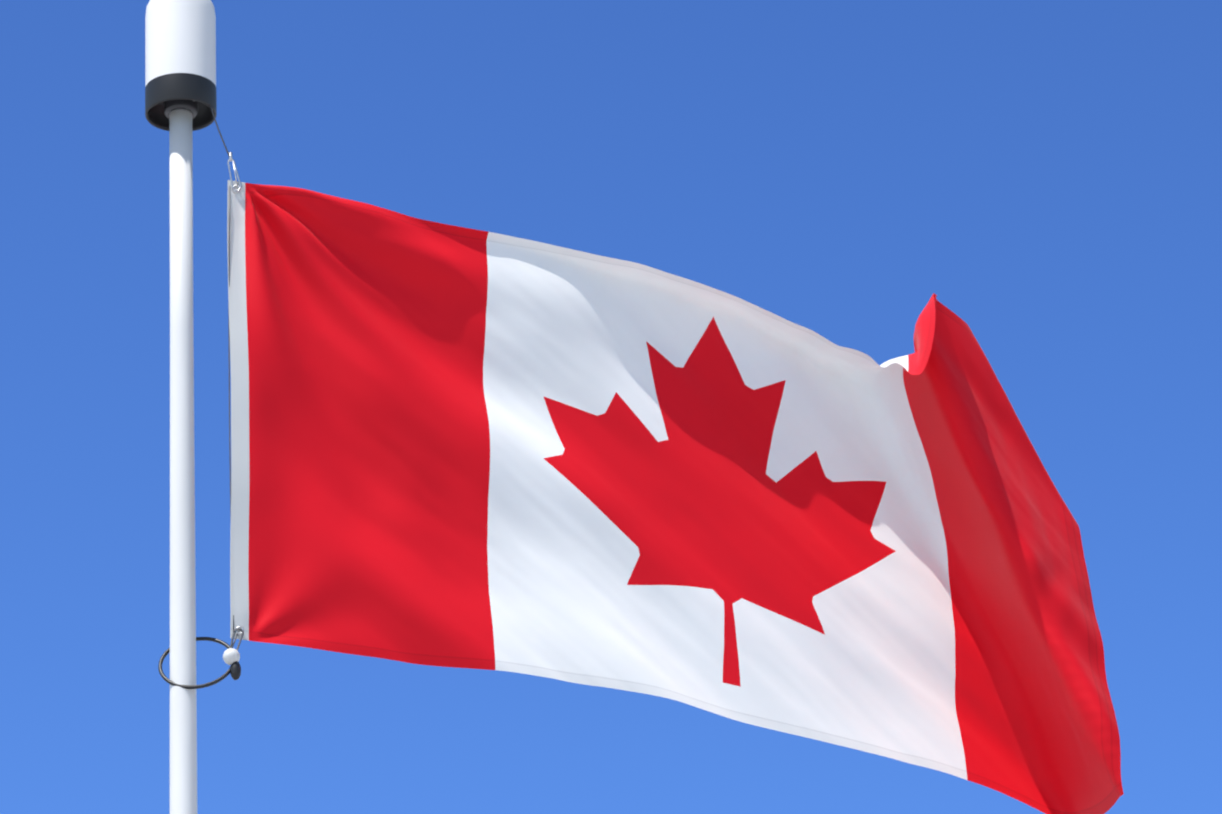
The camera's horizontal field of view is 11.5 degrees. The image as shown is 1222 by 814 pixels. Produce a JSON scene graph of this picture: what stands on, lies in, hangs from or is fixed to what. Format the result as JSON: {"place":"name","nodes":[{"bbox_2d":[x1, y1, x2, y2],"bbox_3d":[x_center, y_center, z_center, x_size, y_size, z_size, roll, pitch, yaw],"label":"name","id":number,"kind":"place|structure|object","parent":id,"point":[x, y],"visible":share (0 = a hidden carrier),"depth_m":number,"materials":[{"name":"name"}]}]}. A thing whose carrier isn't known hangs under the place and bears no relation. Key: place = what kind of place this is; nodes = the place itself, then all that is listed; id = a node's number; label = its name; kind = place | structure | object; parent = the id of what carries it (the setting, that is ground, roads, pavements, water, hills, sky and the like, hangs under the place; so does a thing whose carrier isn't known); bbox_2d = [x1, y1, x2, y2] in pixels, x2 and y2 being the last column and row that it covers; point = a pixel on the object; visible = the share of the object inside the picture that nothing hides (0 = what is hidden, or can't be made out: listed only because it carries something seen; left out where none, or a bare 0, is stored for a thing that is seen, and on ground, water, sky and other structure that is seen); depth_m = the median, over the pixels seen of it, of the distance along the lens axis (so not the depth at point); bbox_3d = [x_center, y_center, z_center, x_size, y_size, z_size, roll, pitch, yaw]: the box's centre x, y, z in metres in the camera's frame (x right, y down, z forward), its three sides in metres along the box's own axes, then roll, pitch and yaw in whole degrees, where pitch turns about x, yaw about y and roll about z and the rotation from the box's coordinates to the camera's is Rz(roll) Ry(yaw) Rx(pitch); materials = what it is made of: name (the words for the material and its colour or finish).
{"place":"outdoors","nodes":[
{"label":"outdoors","id":0,"kind":"place"},
{"bbox_2d":[0,0,1221,813],"label":"sky","id":1,"kind":"structure","parent":0,"point":[1049,171],"materials":[{"name":"blue"}]},
{"bbox_2d":[145,0,1123,813],"bbox_3d":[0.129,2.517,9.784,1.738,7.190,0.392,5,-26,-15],"label":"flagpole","id":2,"kind":"object","parent":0,"point":[453,446],"visible":1,"depth_m":11.03,"materials":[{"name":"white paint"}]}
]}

